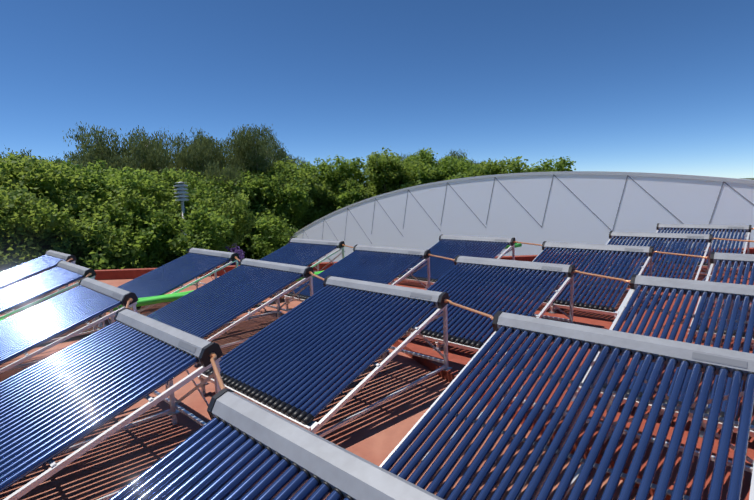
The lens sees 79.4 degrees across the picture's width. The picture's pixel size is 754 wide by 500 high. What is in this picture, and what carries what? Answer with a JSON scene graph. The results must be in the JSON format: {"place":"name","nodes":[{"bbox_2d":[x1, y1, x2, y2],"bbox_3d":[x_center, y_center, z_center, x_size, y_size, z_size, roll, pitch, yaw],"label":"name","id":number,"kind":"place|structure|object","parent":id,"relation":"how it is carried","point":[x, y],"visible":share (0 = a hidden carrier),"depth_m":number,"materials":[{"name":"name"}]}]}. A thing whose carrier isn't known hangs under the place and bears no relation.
{"place":"outdoors","nodes":[
{"label":"outdoors","id":0,"kind":"place"},
{"bbox_2d":[0,0,753,177],"label":"sky","id":1,"kind":"structure","parent":0,"point":[646,86],"materials":[{"name":"blue"}]},
{"bbox_2d":[397,153,415,162],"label":"tree","id":2,"kind":"object","parent":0,"point":[403,157],"visible":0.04,"depth_m":60.38,"materials":[{"name":"green plant"}]},
{"bbox_2d":[465,159,508,172],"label":"tree","id":3,"kind":"object","parent":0,"point":[480,161],"depth_m":60.37,"materials":[{"name":"green plant"}]},
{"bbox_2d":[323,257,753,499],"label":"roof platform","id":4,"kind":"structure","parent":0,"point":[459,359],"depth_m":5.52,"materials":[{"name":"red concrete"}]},
{"label":"ground","id":5,"kind":"structure","parent":0,"visible":0},
{"bbox_2d":[0,145,77,169],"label":"tree","id":6,"kind":"object","parent":5,"relation":"on","point":[23,155],"visible":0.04,"depth_m":33.75,"materials":[{"name":"green plant"}]},
{"bbox_2d":[0,154,82,200],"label":"tree","id":7,"kind":"object","parent":5,"relation":"on","point":[12,155],"visible":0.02,"depth_m":18.99,"materials":[{"name":"green plant"}]},
{"bbox_2d":[0,151,116,221],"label":"tree","id":8,"kind":"object","parent":5,"relation":"on","point":[8,181],"visible":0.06,"depth_m":17.92,"materials":[{"name":"green plant"}]},
{"bbox_2d":[0,191,141,271],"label":"tree","id":9,"kind":"object","parent":5,"relation":"on","point":[88,261],"visible":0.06,"depth_m":16.23,"materials":[{"name":"green plant"}]},
{"bbox_2d":[0,186,161,271],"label":"tree","id":10,"kind":"object","parent":5,"relation":"on","point":[21,229],"visible":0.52,"depth_m":16.11,"materials":[{"name":"green plant"}]},
{"bbox_2d":[14,158,163,214],"bbox_3d":[-14.103,0.771,21.196,8.005,10.554,9.743,-2,7,-2],"label":"tree","id":11,"kind":"object","parent":5,"relation":"on","point":[110,183],"visible":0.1,"depth_m":20.86,"materials":[{"name":"green plant"}]},
{"bbox_2d":[54,139,126,173],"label":"tree","id":12,"kind":"object","parent":5,"relation":"on","point":[80,159],"visible":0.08,"depth_m":35.93,"materials":[{"name":"green plant"}]},
{"bbox_2d":[5,190,187,271],"bbox_3d":[-12.523,1.841,19.417,7.850,8.686,8.000,3,9,36],"label":"tree","id":13,"kind":"object","parent":5,"relation":"on","point":[149,238],"visible":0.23,"depth_m":18.80,"materials":[{"name":"green plant"}]},
{"bbox_2d":[63,121,178,175],"bbox_3d":[-21.266,-3.474,39.413,8.686,14.785,7.808,3,9,37],"label":"tree","id":14,"kind":"object","parent":5,"relation":"on","point":[137,158],"visible":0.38,"depth_m":37.78,"materials":[{"name":"green plant"}]},
{"bbox_2d":[86,167,212,240],"bbox_3d":[-13.363,0.692,23.413,10.188,10.068,9.942,-1,8,8],"label":"tree","id":15,"kind":"object","parent":5,"relation":"on","point":[190,187],"visible":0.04,"depth_m":23.75,"materials":[{"name":"green plant"}]},
{"bbox_2d":[142,149,175,173],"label":"tree","id":16,"kind":"object","parent":5,"relation":"on","point":[164,166],"depth_m":44.58,"materials":[{"name":"green plant"}]},
{"bbox_2d":[132,145,198,179],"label":"tree","id":17,"kind":"object","parent":5,"relation":"on","point":[174,163],"visible":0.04,"depth_m":43.04,"materials":[{"name":"green plant"}]},
{"bbox_2d":[123,200,235,265],"bbox_3d":[-10.762,1.790,21.103,7.917,8.218,8.398,-6,8,-28],"label":"tree","id":18,"kind":"object","parent":5,"relation":"on","point":[199,236],"visible":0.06,"depth_m":19.80,"materials":[{"name":"green plant"}]},
{"bbox_2d":[174,182,188,250],"bbox_3d":[-9.267,1.180,22.365,0.660,8.987,0.660,5,10,42],"label":"station","id":19,"kind":"object","parent":5,"relation":"on","point":[181,192],"visible":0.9,"depth_m":21.70,"materials":[{"name":"white paint"}]},
{"bbox_2d":[116,170,257,262],"bbox_3d":[-12.606,0.510,25.320,10.839,9.800,8.899,5,10,45],"label":"tree","id":20,"kind":"object","parent":5,"relation":"on","point":[236,210],"visible":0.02,"depth_m":23.85,"materials":[{"name":"green plant"}]},
{"bbox_2d":[170,128,261,206],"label":"tree","id":21,"kind":"object","parent":5,"relation":"on","point":[202,153],"visible":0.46,"depth_m":41.51,"materials":[{"name":"green plant"}]},
{"bbox_2d":[170,167,282,214],"bbox_3d":[-14.517,-2.125,42.296,13.496,10.862,12.372,-4,8,-16],"label":"tree","id":22,"kind":"object","parent":5,"relation":"on","point":[240,188],"visible":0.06,"depth_m":39.18,"materials":[{"name":"green plant"}]},
{"bbox_2d":[223,244,244,265],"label":"jacaranda tree","id":23,"kind":"object","parent":5,"relation":"on","point":[239,252],"visible":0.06,"depth_m":34.09,"materials":[{"name":"purple plant"}]},
{"bbox_2d":[223,143,277,174],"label":"tree","id":24,"kind":"object","parent":5,"relation":"on","point":[234,155],"depth_m":46.24,"materials":[{"name":"green plant"}]},
{"bbox_2d":[223,123,293,181],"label":"tree","id":25,"kind":"object","parent":5,"relation":"on","point":[249,144],"visible":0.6,"depth_m":43.76,"materials":[{"name":"green plant"}]},
{"bbox_2d":[203,161,313,222],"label":"tree","id":26,"kind":"object","parent":5,"relation":"on","point":[298,207],"visible":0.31,"depth_m":41.84,"materials":[{"name":"green plant"}]},
{"bbox_2d":[236,200,302,259],"bbox_3d":[-11.084,-0.618,41.339,10.006,7.849,12.906,-8,9,-36],"label":"tree","id":27,"kind":"object","parent":5,"relation":"on","point":[271,232],"visible":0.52,"depth_m":38.14,"materials":[{"name":"green plant"}]},
{"bbox_2d":[267,148,307,167],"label":"tree","id":28,"kind":"object","parent":5,"relation":"on","point":[294,161],"depth_m":53.85,"materials":[{"name":"green plant"}]},
{"bbox_2d":[244,156,335,228],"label":"tree","id":29,"kind":"object","parent":5,"relation":"on","point":[322,193],"visible":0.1,"depth_m":47.47,"materials":[{"name":"green plant"}]},
{"bbox_2d":[284,158,346,230],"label":"tree","id":30,"kind":"object","parent":5,"relation":"on","point":[330,209],"visible":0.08,"depth_m":48.84,"materials":[{"name":"green plant"}]},
{"bbox_2d":[312,154,402,210],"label":"tree","id":31,"kind":"object","parent":5,"relation":"on","point":[346,174],"visible":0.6,"depth_m":49.82,"materials":[{"name":"green plant"}]},
{"bbox_2d":[0,248,753,499],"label":"roof slab","id":32,"kind":"structure","parent":5,"relation":"on","point":[124,458],"depth_m":4.66,"materials":[{"name":"red concrete"}]},
{"bbox_2d":[0,250,77,301],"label":"solar collector","id":33,"kind":"object","parent":32,"relation":"on","point":[49,259],"visible":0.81,"depth_m":10.86,"materials":[{"name":"blue metal"}]},
{"bbox_2d":[0,260,100,319],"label":"solar collector","id":34,"kind":"object","parent":32,"relation":"on","point":[63,273],"visible":0.83,"depth_m":8.47,"materials":[{"name":"blue glass"}]},
{"bbox_2d":[0,277,137,373],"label":"solar collector","id":35,"kind":"object","parent":32,"relation":"on","point":[24,332],"visible":0.88,"depth_m":6.17,"materials":[{"name":"blue glass"}]},
{"bbox_2d":[0,307,224,499],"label":"solar collector","id":36,"kind":"object","parent":32,"relation":"on","point":[63,401],"visible":0.96,"depth_m":3.86,"materials":[{"name":"blue glass"}]},
{"bbox_2d":[117,247,239,314],"bbox_3d":[-4.238,0.691,9.721,3.015,1.093,2.249,5,10,42],"label":"solar collector","id":37,"kind":"object","parent":32,"relation":"on","point":[192,264],"visible":0.58,"depth_m":9.96,"materials":[{"name":"blue glass"}]},
{"bbox_2d":[147,258,323,365],"bbox_3d":[-2.263,0.915,7.442,3.015,1.093,2.249,5,10,42],"label":"solar collector","id":38,"kind":"object","parent":32,"relation":"on","point":[212,306],"visible":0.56,"depth_m":7.63,"materials":[{"name":"blue glass"}]},
{"bbox_2d":[0,243,521,327],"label":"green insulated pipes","id":39,"kind":"object","parent":32,"relation":"on","point":[143,301],"visible":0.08,"depth_m":8.60,"materials":[{"name":"green plastic"}]},
{"bbox_2d":[108,388,443,499],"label":"solar collector","id":40,"kind":"object","parent":32,"relation":"on","point":[237,447],"visible":1,"depth_m":2.34,"materials":[{"name":"blue glass"}]},
{"bbox_2d":[260,238,353,295],"bbox_3d":[-1.993,0.405,11.255,3.015,1.093,2.249,5,10,42],"label":"solar collector","id":41,"kind":"object","parent":32,"relation":"on","point":[301,252],"visible":0.5,"depth_m":11.74,"materials":[{"name":"blue glass"}]},
{"bbox_2d":[197,275,493,436],"bbox_3d":[-0.300,1.139,5.154,3.015,1.093,2.249,5,10,42],"label":"solar collector","id":42,"kind":"object","parent":32,"relation":"on","point":[305,363],"visible":0.83,"depth_m":5.19,"materials":[{"name":"blue glass"}]},
{"bbox_2d":[283,244,454,308],"bbox_3d":[-0.067,0.626,9.010,3.015,1.093,2.249,5,10,42],"label":"solar collector","id":43,"kind":"object","parent":32,"relation":"on","point":[382,265],"visible":0.65,"depth_m":9.39,"materials":[{"name":"blue glass"}]},
{"bbox_2d":[393,234,541,288],"bbox_3d":[2.155,0.337,10.570,3.015,1.093,2.249,5,10,42],"label":"solar collector","id":44,"kind":"object","parent":32,"relation":"on","point":[451,246],"visible":0.5,"depth_m":10.92,"materials":[{"name":"blue glass"}]},
{"bbox_2d":[407,255,630,363],"bbox_3d":[1.883,0.856,6.683,3.015,1.093,2.249,5,10,43],"label":"solar collector","id":45,"kind":"object","parent":32,"relation":"on","point":[490,286],"visible":0.71,"depth_m":6.88,"materials":[{"name":"blue glass"}]},
{"bbox_2d":[379,311,753,499],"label":"solar collector","id":46,"kind":"object","parent":32,"relation":"on","point":[611,346],"visible":0.92,"depth_m":3.19,"materials":[{"name":"blue glass"}]},
{"bbox_2d":[516,241,708,322],"bbox_3d":[4.075,0.563,8.284,3.015,1.093,2.249,5,10,43],"label":"solar collector","id":47,"kind":"object","parent":32,"relation":"on","point":[547,253],"visible":0.67,"depth_m":8.38,"materials":[{"name":"blue glass"}]},
{"bbox_2d":[572,274,753,437],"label":"solar collector","id":48,"kind":"object","parent":32,"relation":"on","point":[728,292],"visible":0.62,"depth_m":5.17,"materials":[{"name":"blue glass"}]},
{"bbox_2d":[584,231,753,295],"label":"solar collector","id":49,"kind":"object","parent":32,"relation":"on","point":[647,237],"visible":0.5,"depth_m":10.09,"materials":[{"name":"blue glass"}]},
{"bbox_2d":[651,223,753,275],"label":"solar collector","id":50,"kind":"object","parent":32,"relation":"on","point":[707,228],"visible":0.46,"depth_m":11.76,"materials":[{"name":"blue glass"}]},
{"bbox_2d":[684,252,753,342],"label":"solar collector","id":51,"kind":"object","parent":32,"relation":"on","point":[735,260],"visible":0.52,"depth_m":7.15,"materials":[{"name":"blue glass"}]},
{"bbox_2d":[347,146,434,198],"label":"tree","id":52,"kind":"object","parent":5,"relation":"on","point":[384,169],"visible":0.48,"depth_m":49.29,"materials":[{"name":"green plant"}]},
{"bbox_2d":[386,147,439,192],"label":"tree","id":53,"kind":"object","parent":5,"relation":"on","point":[425,156],"visible":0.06,"depth_m":52.32,"materials":[{"name":"green plant"}]},
{"bbox_2d":[402,153,479,184],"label":"tree","id":54,"kind":"object","parent":5,"relation":"on","point":[447,170],"visible":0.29,"depth_m":49.71,"materials":[{"name":"green plant"}]},
{"bbox_2d":[436,149,474,167],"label":"tree","id":55,"kind":"object","parent":5,"relation":"on","point":[452,154],"visible":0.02,"depth_m":60.51,"materials":[{"name":"green plant"}]},
{"bbox_2d":[471,156,531,175],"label":"tree","id":56,"kind":"object","parent":5,"relation":"on","point":[494,168],"visible":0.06,"depth_m":46.29,"materials":[{"name":"green plant"}]},
{"bbox_2d":[290,171,753,262],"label":"roof","id":57,"kind":"structure","parent":5,"relation":"on","point":[591,207],"depth_m":21.07,"materials":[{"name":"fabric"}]},
{"bbox_2d":[501,156,575,173],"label":"tree","id":58,"kind":"object","parent":5,"relation":"on","point":[561,165],"depth_m":43.91,"materials":[{"name":"green plant"}]}
]}

